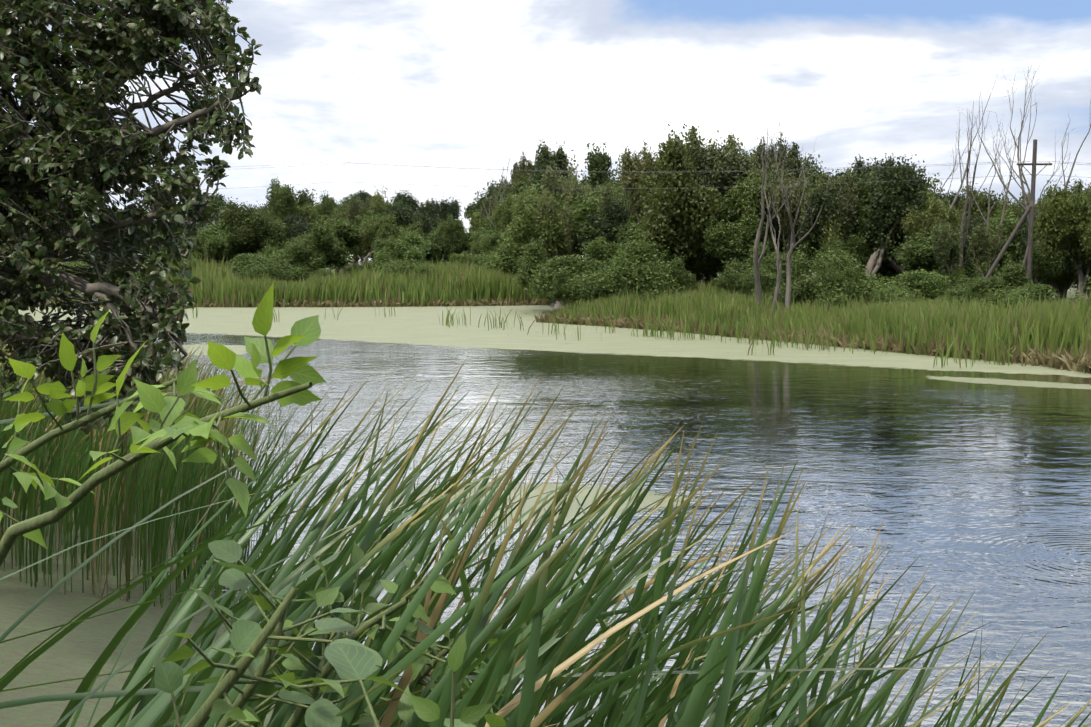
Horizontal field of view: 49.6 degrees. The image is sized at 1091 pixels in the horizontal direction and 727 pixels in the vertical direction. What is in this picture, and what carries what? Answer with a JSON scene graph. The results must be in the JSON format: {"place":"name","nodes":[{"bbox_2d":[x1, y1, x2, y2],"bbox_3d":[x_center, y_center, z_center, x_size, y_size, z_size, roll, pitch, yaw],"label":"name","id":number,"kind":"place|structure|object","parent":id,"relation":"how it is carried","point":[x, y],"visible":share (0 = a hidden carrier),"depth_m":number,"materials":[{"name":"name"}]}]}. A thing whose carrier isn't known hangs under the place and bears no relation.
{"place":"outdoors","nodes":[
{"label":"outdoors","id":0,"kind":"place"},
{"bbox_2d":[0,261,1076,726],"bbox_3d":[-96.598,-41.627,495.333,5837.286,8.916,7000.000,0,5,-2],"label":"ground","id":1,"kind":"structure","parent":0,"point":[78,651],"depth_m":11.23,"materials":[{"name":"green soil"}]},
{"bbox_2d":[0,0,261,434],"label":"tree","id":2,"kind":"object","parent":1,"relation":"on","point":[48,163],"visible":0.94,"depth_m":8.40,"materials":[{"name":"green plant"}]},
{"bbox_2d":[199,229,231,265],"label":"shrub","id":3,"kind":"object","parent":1,"relation":"on","point":[215,248],"visible":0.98,"depth_m":118.05,"materials":[{"name":"green plant"}]},
{"bbox_2d":[199,213,264,271],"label":"tree","id":4,"kind":"object","parent":1,"relation":"on","point":[239,248],"visible":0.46,"depth_m":120.94,"materials":[{"name":"green plant"}]},
{"bbox_2d":[227,251,275,278],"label":"shrub","id":5,"kind":"object","parent":1,"relation":"on","point":[244,259],"visible":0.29,"depth_m":111.08,"materials":[{"name":"green plant"}]},
{"bbox_2d":[220,197,285,252],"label":"tree","id":6,"kind":"object","parent":1,"relation":"on","point":[234,212],"visible":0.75,"depth_m":120.96,"materials":[{"name":"green plant"}]},
{"bbox_2d":[0,282,508,726],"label":"leafy branches","id":7,"kind":"object","parent":1,"relation":"on","point":[350,658],"visible":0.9,"depth_m":1.45,"materials":[{"name":"green plant"}]},
{"bbox_2d":[235,257,297,282],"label":"shrub","id":8,"kind":"object","parent":1,"relation":"on","point":[272,267],"visible":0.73,"depth_m":109.30,"materials":[{"name":"green plant"}]},
{"bbox_2d":[265,177,297,221],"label":"tree","id":9,"kind":"object","parent":1,"relation":"on","point":[280,202],"visible":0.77,"depth_m":127.33,"materials":[{"name":"green plant"}]},
{"bbox_2d":[243,248,321,282],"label":"shrub","id":10,"kind":"object","parent":1,"relation":"on","point":[302,271],"visible":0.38,"depth_m":112.88,"materials":[{"name":"green plant"}]},
{"bbox_2d":[281,212,313,248],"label":"tree","id":11,"kind":"object","parent":1,"relation":"on","point":[296,223],"visible":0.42,"depth_m":124.39,"materials":[{"name":"green plant"}]},
{"bbox_2d":[277,219,338,278],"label":"tree","id":12,"kind":"object","parent":1,"relation":"on","point":[318,249],"visible":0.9,"depth_m":114.00,"materials":[{"name":"green plant"}]},
{"bbox_2d":[283,216,360,271],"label":"tree","id":13,"kind":"object","parent":1,"relation":"on","point":[346,235],"visible":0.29,"depth_m":120.04,"materials":[{"name":"green plant"}]},
{"bbox_2d":[317,190,346,274],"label":"tree","id":14,"kind":"object","parent":1,"relation":"on","point":[326,206],"visible":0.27,"depth_m":136.34,"materials":[{"name":"green plant"}]},
{"bbox_2d":[346,193,371,261],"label":"tree","id":15,"kind":"object","parent":1,"relation":"on","point":[354,207],"visible":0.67,"depth_m":125.19,"materials":[{"name":"green plant"}]},
{"bbox_2d":[349,211,397,267],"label":"tree","id":16,"kind":"object","parent":1,"relation":"on","point":[380,229],"visible":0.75,"depth_m":120.78,"materials":[{"name":"green plant"}]},
{"bbox_2d":[370,235,411,259],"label":"shrub","id":17,"kind":"object","parent":1,"relation":"on","point":[390,243],"visible":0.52,"depth_m":116.51,"materials":[{"name":"green plant"}]},
{"bbox_2d":[370,199,416,260],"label":"tree","id":18,"kind":"object","parent":1,"relation":"on","point":[403,213],"visible":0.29,"depth_m":130.90,"materials":[{"name":"green plant"}]},
{"bbox_2d":[370,256,424,281],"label":"shrub","id":19,"kind":"object","parent":1,"relation":"on","point":[397,265],"visible":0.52,"depth_m":112.01,"materials":[{"name":"green plant"}]},
{"bbox_2d":[370,228,428,267],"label":"shrub","id":20,"kind":"object","parent":1,"relation":"on","point":[414,251],"visible":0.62,"depth_m":115.39,"materials":[{"name":"green plant"}]},
{"bbox_2d":[390,189,419,221],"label":"tree","id":21,"kind":"object","parent":1,"relation":"on","point":[409,200],"visible":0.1,"depth_m":141.54,"materials":[{"name":"green plant"}]},
{"bbox_2d":[415,197,439,218],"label":"tree","id":22,"kind":"object","parent":1,"relation":"on","point":[430,210],"visible":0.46,"depth_m":173.06,"materials":[{"name":"green plant"}]},
{"bbox_2d":[424,221,474,262],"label":"shrub","id":23,"kind":"object","parent":1,"relation":"on","point":[434,238],"visible":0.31,"depth_m":129.94,"materials":[{"name":"green plant"}]},
{"bbox_2d":[436,213,464,259],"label":"tree","id":24,"kind":"object","parent":1,"relation":"on","point":[450,234],"visible":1,"depth_m":127.40,"materials":[{"name":"green plant"}]},
{"bbox_2d":[435,193,467,261],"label":"tree","id":25,"kind":"object","parent":1,"relation":"on","point":[452,207],"visible":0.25,"depth_m":144.35,"materials":[{"name":"green plant"}]},
{"bbox_2d":[463,178,496,223],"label":"tree","id":26,"kind":"object","parent":1,"relation":"on","point":[474,206],"visible":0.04,"depth_m":160.98,"materials":[{"name":"green plant"}]},
{"bbox_2d":[480,228,502,254],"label":"shrub","id":27,"kind":"object","parent":1,"relation":"on","point":[490,238],"visible":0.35,"depth_m":119.53,"materials":[{"name":"green plant"}]},
{"bbox_2d":[491,193,517,233],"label":"tree","id":28,"kind":"object","parent":1,"relation":"on","point":[502,218],"visible":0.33,"depth_m":125.21,"materials":[{"name":"green plant"}]},
{"bbox_2d":[482,171,538,215],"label":"tree","id":29,"kind":"object","parent":1,"relation":"on","point":[509,190],"visible":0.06,"depth_m":139.57,"materials":[{"name":"green plant"}]},
{"bbox_2d":[480,237,546,274],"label":"shrub","id":30,"kind":"object","parent":1,"relation":"on","point":[506,256],"visible":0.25,"depth_m":115.23,"materials":[{"name":"green plant"}]},
{"bbox_2d":[510,152,535,185],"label":"tree","id":31,"kind":"object","parent":1,"relation":"on","point":[526,165],"visible":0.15,"depth_m":157.41,"materials":[{"name":"green plant"}]},
{"bbox_2d":[511,236,553,288],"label":"shrub","id":32,"kind":"object","parent":1,"relation":"on","point":[533,256],"visible":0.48,"depth_m":91.75,"materials":[{"name":"green plant"}]},
{"bbox_2d":[501,185,565,307],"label":"tree","id":33,"kind":"object","parent":1,"relation":"on","point":[523,226],"visible":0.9,"depth_m":97.58,"materials":[{"name":"green plant"}]},
{"bbox_2d":[0,360,1090,726],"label":"reeds","id":34,"kind":"object","parent":1,"relation":"on","point":[542,646],"visible":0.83,"depth_m":1.96,"materials":[{"name":"plant"}]},
{"bbox_2d":[0,252,1090,373],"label":"reed bank","id":35,"kind":"structure","parent":1,"relation":"on","point":[1055,334],"depth_m":62.78,"materials":[{"name":"plant"}]},
{"bbox_2d":[528,139,569,183],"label":"tree","id":36,"kind":"object","parent":1,"relation":"on","point":[543,155],"visible":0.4,"depth_m":154.24,"materials":[{"name":"green plant"}]},
{"bbox_2d":[536,186,573,256],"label":"tree","id":37,"kind":"object","parent":1,"relation":"on","point":[546,208],"visible":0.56,"depth_m":97.01,"materials":[{"name":"green plant"}]},
{"bbox_2d":[539,161,587,256],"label":"tree","id":38,"kind":"object","parent":1,"relation":"on","point":[550,181],"visible":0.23,"depth_m":101.12,"materials":[{"name":"green plant"}]},
{"bbox_2d":[549,268,585,303],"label":"shrub","id":39,"kind":"object","parent":1,"relation":"on","point":[559,279],"visible":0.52,"depth_m":82.75,"materials":[{"name":"green plant"}]},
{"bbox_2d":[525,252,627,307],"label":"shrub","id":40,"kind":"object","parent":1,"relation":"on","point":[572,264],"visible":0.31,"depth_m":87.72,"materials":[{"name":"green plant"}]},
{"bbox_2d":[568,176,603,253],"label":"tree","id":41,"kind":"object","parent":1,"relation":"on","point":[575,193],"visible":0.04,"depth_m":97.79,"materials":[{"name":"green plant"}]},
{"bbox_2d":[559,142,613,191],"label":"tree","id":42,"kind":"object","parent":1,"relation":"on","point":[599,165],"visible":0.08,"depth_m":121.50,"materials":[{"name":"green plant"}]},
{"bbox_2d":[558,266,625,305],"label":"shrub","id":43,"kind":"object","parent":1,"relation":"on","point":[585,287],"visible":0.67,"depth_m":81.22,"materials":[{"name":"green plant"}]},
{"bbox_2d":[567,184,629,288],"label":"tree","id":44,"kind":"object","parent":1,"relation":"on","point":[589,206],"visible":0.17,"depth_m":95.04,"materials":[{"name":"green plant"}]},
{"bbox_2d":[580,235,625,266],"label":"shrub","id":45,"kind":"object","parent":1,"relation":"on","point":[598,247],"visible":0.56,"depth_m":88.27,"materials":[{"name":"green plant"}]},
{"bbox_2d":[575,196,635,254],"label":"tree","id":46,"kind":"object","parent":1,"relation":"on","point":[614,216],"visible":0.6,"depth_m":90.68,"materials":[{"name":"green plant"}]},
{"bbox_2d":[596,180,628,222],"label":"tree","id":47,"kind":"object","parent":1,"relation":"on","point":[607,195],"visible":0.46,"depth_m":91.59,"materials":[{"name":"green plant"}]},
{"bbox_2d":[616,140,662,231],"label":"tree","id":48,"kind":"object","parent":1,"relation":"on","point":[632,163],"visible":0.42,"depth_m":87.20,"materials":[{"name":"green plant"}]},
{"bbox_2d":[594,231,697,305],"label":"shrub","id":49,"kind":"object","parent":1,"relation":"on","point":[635,266],"visible":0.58,"depth_m":76.67,"materials":[{"name":"green plant"}]},
{"bbox_2d":[638,147,679,226],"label":"tree","id":50,"kind":"object","parent":1,"relation":"on","point":[647,165],"visible":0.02,"depth_m":83.53,"materials":[{"name":"green plant"}]},
{"bbox_2d":[613,219,719,277],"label":"tree","id":51,"kind":"object","parent":1,"relation":"on","point":[625,237],"visible":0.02,"depth_m":86.32,"materials":[{"name":"green plant"}]},
{"bbox_2d":[663,254,696,292],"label":"shrub","id":52,"kind":"object","parent":1,"relation":"on","point":[677,266],"visible":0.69,"depth_m":75.97,"materials":[{"name":"green plant"}]},
{"bbox_2d":[630,191,742,271],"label":"tree","id":53,"kind":"object","parent":1,"relation":"on","point":[688,263],"visible":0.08,"depth_m":80.91,"materials":[{"name":"green plant"}]},
{"bbox_2d":[631,123,742,264],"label":"tree","id":54,"kind":"object","parent":1,"relation":"on","point":[683,201],"visible":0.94,"depth_m":78.26,"materials":[{"name":"green plant"}]},
{"bbox_2d":[679,239,732,282],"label":"shrub","id":55,"kind":"object","parent":1,"relation":"on","point":[708,266],"visible":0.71,"depth_m":80.00,"materials":[{"name":"green plant"}]},
{"bbox_2d":[683,121,755,269],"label":"tree","id":56,"kind":"object","parent":1,"relation":"on","point":[714,165],"visible":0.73,"depth_m":80.68,"materials":[{"name":"green plant"}]},
{"bbox_2d":[712,267,744,294],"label":"shrub","id":57,"kind":"object","parent":1,"relation":"on","point":[727,279],"visible":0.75,"depth_m":71.22,"materials":[{"name":"green plant"}]},
{"bbox_2d":[701,213,776,267],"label":"tree","id":58,"kind":"object","parent":1,"relation":"on","point":[730,239],"visible":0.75,"depth_m":76.46,"materials":[{"name":"green plant"}]},
{"bbox_2d":[721,240,782,275],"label":"shrub","id":59,"kind":"object","parent":1,"relation":"on","point":[738,268],"visible":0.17,"depth_m":72.02,"materials":[{"name":"green plant"}]},
{"bbox_2d":[735,266,781,296],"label":"shrub","id":60,"kind":"object","parent":1,"relation":"on","point":[747,282],"visible":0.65,"depth_m":68.01,"materials":[{"name":"green plant"}]},
{"bbox_2d":[722,160,801,245],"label":"tree","id":61,"kind":"object","parent":1,"relation":"on","point":[742,197],"visible":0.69,"depth_m":77.37,"materials":[{"name":"green plant"}]},
{"bbox_2d":[756,154,780,310],"bbox_3d":[12.340,-7.006,65.277,1.618,10.300,3.628,1,5,15],"label":"dead tree","id":62,"kind":"object","parent":1,"relation":"on","point":[778,282],"visible":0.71,"depth_m":63.83,"materials":[{"name":"wood"}]},
{"bbox_2d":[750,131,801,237],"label":"tree","id":63,"kind":"object","parent":1,"relation":"on","point":[793,161],"visible":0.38,"depth_m":79.22,"materials":[{"name":"green plant"}]},
{"bbox_2d":[736,243,819,300],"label":"shrub","id":64,"kind":"object","parent":1,"relation":"on","point":[771,268],"visible":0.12,"depth_m":69.39,"materials":[{"name":"green plant"}]},
{"bbox_2d":[753,108,815,311],"bbox_3d":[13.060,-7.852,65.182,2.202,11.981,6.213,5,7,43],"label":"dead tree","id":65,"kind":"object","parent":1,"relation":"on","point":[756,262],"visible":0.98,"depth_m":64.41,"materials":[{"name":"wood"}]},
{"bbox_2d":[772,172,805,255],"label":"tree","id":66,"kind":"object","parent":1,"relation":"on","point":[784,222],"visible":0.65,"depth_m":75.14,"materials":[{"name":"green plant"}]},
{"bbox_2d":[762,276,823,306],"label":"shrub","id":67,"kind":"object","parent":1,"relation":"on","point":[801,288],"visible":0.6,"depth_m":65.60,"materials":[{"name":"green plant"}]},
{"bbox_2d":[768,127,830,309],"bbox_3d":[13.213,-6.989,62.432,3.188,10.750,3.064,0,5,1],"label":"dead tree","id":68,"kind":"object","parent":1,"relation":"on","point":[793,245],"visible":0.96,"depth_m":63.03,"materials":[{"name":"wood"}]},
{"bbox_2d":[800,167,853,243],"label":"tree","id":69,"kind":"object","parent":1,"relation":"on","point":[822,181],"visible":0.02,"depth_m":73.77,"materials":[{"name":"green plant"}]},
{"bbox_2d":[794,169,878,255],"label":"tree","id":70,"kind":"object","parent":1,"relation":"on","point":[816,205],"visible":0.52,"depth_m":72.42,"materials":[{"name":"green plant"}]},
{"bbox_2d":[817,261,867,297],"bbox_3d":[16.157,-3.823,64.256,2.835,3.603,2.042,1,5,13],"label":"shrub","id":71,"kind":"object","parent":1,"relation":"on","point":[839,275],"visible":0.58,"depth_m":63.76,"materials":[{"name":"green plant"}]},
{"bbox_2d":[820,232,870,267],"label":"shrub","id":72,"kind":"object","parent":1,"relation":"on","point":[858,247],"visible":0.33,"depth_m":70.44,"materials":[{"name":"green plant"}]},
{"bbox_2d":[802,248,889,309],"bbox_3d":[16.448,-4.160,64.715,5.050,4.324,5.854,0,5,-3],"label":"shrub","id":73,"kind":"object","parent":1,"relation":"on","point":[866,286],"visible":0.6,"depth_m":63.53,"materials":[{"name":"green plant"}]},
{"bbox_2d":[808,194,887,278],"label":"tree","id":74,"kind":"object","parent":1,"relation":"on","point":[830,235],"visible":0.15,"depth_m":71.26,"materials":[{"name":"green plant"}]},
{"bbox_2d":[832,176,867,242],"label":"tree","id":75,"kind":"object","parent":1,"relation":"on","point":[852,199],"visible":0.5,"depth_m":70.75,"materials":[{"name":"green plant"}]},
{"bbox_2d":[851,153,894,183],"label":"tree","id":76,"kind":"object","parent":1,"relation":"on","point":[875,166],"visible":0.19,"depth_m":108.78,"materials":[{"name":"green plant"}]},
{"bbox_2d":[845,167,904,274],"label":"tree","id":77,"kind":"object","parent":1,"relation":"on","point":[898,268],"visible":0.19,"depth_m":70.87,"materials":[{"name":"green plant"}]},
{"bbox_2d":[851,152,931,280],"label":"tree","id":78,"kind":"object","parent":1,"relation":"on","point":[895,195],"visible":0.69,"depth_m":69.59,"materials":[{"name":"green plant"}]},
{"bbox_2d":[864,284,923,306],"bbox_3d":[18.055,-2.875,60.770,3.311,2.554,3.127,0,5,1],"label":"shrub","id":79,"kind":"object","parent":1,"relation":"on","point":[894,293],"visible":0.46,"depth_m":60.65,"materials":[{"name":"green plant"}]},
{"bbox_2d":[873,267,962,304],"bbox_3d":[19.956,-3.474,62.795,5.156,3.340,4.870,2,5,17],"label":"shrub","id":80,"kind":"object","parent":1,"relation":"on","point":[927,284],"visible":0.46,"depth_m":61.44,"materials":[{"name":"green plant"}]},
{"bbox_2d":[893,229,963,273],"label":"shrub","id":81,"kind":"object","parent":1,"relation":"on","point":[916,254],"visible":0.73,"depth_m":65.65,"materials":[{"name":"green plant"}]},
{"bbox_2d":[901,198,966,272],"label":"tree","id":82,"kind":"object","parent":1,"relation":"on","point":[920,223],"visible":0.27,"depth_m":66.62,"materials":[{"name":"green plant"}]},
{"bbox_2d":[929,218,962,287],"bbox_3d":[21.648,-5.185,64.154,1.307,5.640,2.438,4,7,41],"label":"tree","id":83,"kind":"object","parent":1,"relation":"on","point":[946,244],"visible":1,"depth_m":63.61,"materials":[{"name":"green plant"}]},
{"bbox_2d":[927,283,984,303],"bbox_3d":[21.082,-2.993,60.632,3.055,2.316,3.541,-2,5,-19],"label":"shrub","id":84,"kind":"object","parent":1,"relation":"on","point":[965,291],"visible":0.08,"depth_m":60.01,"materials":[{"name":"green plant"}]},
{"bbox_2d":[938,78,996,208],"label":"dead tree","id":85,"kind":"object","parent":1,"relation":"on","point":[958,192],"visible":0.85,"depth_m":68.33,"materials":[{"name":"wood"}]},
{"bbox_2d":[952,244,1013,282],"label":"shrub","id":86,"kind":"object","parent":1,"relation":"on","point":[998,266],"visible":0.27,"depth_m":69.10,"materials":[{"name":"green plant"}]},
{"bbox_2d":[958,181,1011,224],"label":"tree","id":87,"kind":"object","parent":1,"relation":"on","point":[981,198],"visible":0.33,"depth_m":82.23,"materials":[{"name":"green plant"}]},
{"bbox_2d":[959,91,1010,268],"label":"dead tree","id":88,"kind":"object","parent":1,"relation":"on","point":[962,239],"visible":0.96,"depth_m":69.23,"materials":[{"name":"wood"}]},
{"bbox_2d":[967,220,1007,278],"bbox_3d":[23.973,-5.076,64.368,2.092,5.376,1.394,0,5,0],"label":"tree","id":89,"kind":"object","parent":1,"relation":"on","point":[981,246],"visible":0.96,"depth_m":64.00,"materials":[{"name":"green plant"}]},
{"bbox_2d":[969,275,1007,298],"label":"shrub","id":90,"kind":"object","parent":1,"relation":"on","point":[982,285],"visible":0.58,"depth_m":58.08,"materials":[{"name":"green plant"}]},
{"bbox_2d":[957,115,1026,265],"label":"dead tree","id":91,"kind":"object","parent":1,"relation":"on","point":[1003,213],"visible":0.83,"depth_m":65.04,"materials":[{"name":"wood"}]},
{"bbox_2d":[968,258,1039,292],"bbox_3d":[23.250,-3.631,59.430,3.350,3.241,3.552,3,6,35],"label":"shrub","id":92,"kind":"object","parent":1,"relation":"on","point":[1014,271],"visible":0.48,"depth_m":58.11,"materials":[{"name":"green plant"}]},
{"bbox_2d":[985,208,1023,263],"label":"shrub","id":93,"kind":"object","parent":1,"relation":"on","point":[1009,220],"visible":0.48,"depth_m":70.02,"materials":[{"name":"green plant"}]},
{"bbox_2d":[975,62,1042,275],"bbox_3d":[24.406,-9.056,62.029,3.042,13.676,2.923,-4,6,-37],"label":"dead tree","id":94,"kind":"object","parent":1,"relation":"on","point":[1024,207],"visible":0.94,"depth_m":61.52,"materials":[{"name":"wood"}]},
{"bbox_2d":[971,281,1060,306],"bbox_3d":[22.629,-2.747,56.749,4.079,2.448,4.319,1,5,16],"label":"shrub","id":95,"kind":"object","parent":1,"relation":"on","point":[1035,292],"visible":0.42,"depth_m":56.06,"materials":[{"name":"green plant"}]},
{"bbox_2d":[984,139,1051,280],"bbox_3d":[23.447,-6.594,60.401,4.430,9.516,0.549,1,5,12],"label":"power pole","id":96,"kind":"object","parent":1,"relation":"on","point":[1031,208],"visible":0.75,"depth_m":60.03,"materials":[{"name":"wood"}]},
{"bbox_2d":[112,161,1090,191],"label":"power lines","id":97,"kind":"object","parent":96,"relation":"attached to","point":[669,171],"visible":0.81,"depth_m":70.73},
{"bbox_2d":[1013,200,1049,283],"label":"tree","id":98,"kind":"object","parent":1,"relation":"on","point":[1024,233],"visible":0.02,"depth_m":65.81,"materials":[{"name":"green plant"}]},
{"bbox_2d":[1027,241,1075,299],"bbox_3d":[26.785,-4.490,62.898,2.704,4.296,3.701,0,5,-4],"label":"bush","id":99,"kind":"object","parent":1,"relation":"on","point":[1052,272],"visible":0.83,"depth_m":62.01,"materials":[{"name":"green plant"}]},
{"bbox_2d":[1030,180,1090,301],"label":"tree","id":100,"kind":"object","parent":1,"relation":"on","point":[1061,218],"visible":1,"depth_m":57.14,"materials":[{"name":"green plant"}]},
{"bbox_2d":[1034,100,1090,284],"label":"dead tree","id":101,"kind":"object","parent":1,"relation":"on","point":[1065,188],"visible":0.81,"depth_m":63.38,"materials":[{"name":"wood"}]},
{"bbox_2d":[1049,240,1090,280],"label":"tree","id":102,"kind":"object","parent":1,"relation":"on","point":[1067,261],"visible":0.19,"depth_m":58.48,"materials":[{"name":"green plant"}]},
{"bbox_2d":[0,0,1090,260],"label":"sky","id":103,"kind":"structure","parent":0,"point":[468,85],"materials":[{"name":"white"}]},
{"bbox_2d":[10,305,1090,726],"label":"pond water","id":104,"kind":"structure","parent":0,"point":[964,483],"depth_m":24.65,"materials":[{"name":"blue liquid"}]},
{"bbox_2d":[0,312,332,607],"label":"reeds","id":105,"kind":"object","parent":104,"relation":"in","point":[63,455],"visible":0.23,"depth_m":13.65,"materials":[{"name":"plant"}]},
{"bbox_2d":[187,350,557,560],"bbox_3d":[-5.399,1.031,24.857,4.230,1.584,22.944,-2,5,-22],"label":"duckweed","id":106,"kind":"object","parent":104,"relation":"in","point":[465,507],"visible":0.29,"depth_m":20.23,"materials":[{"name":"plant"}]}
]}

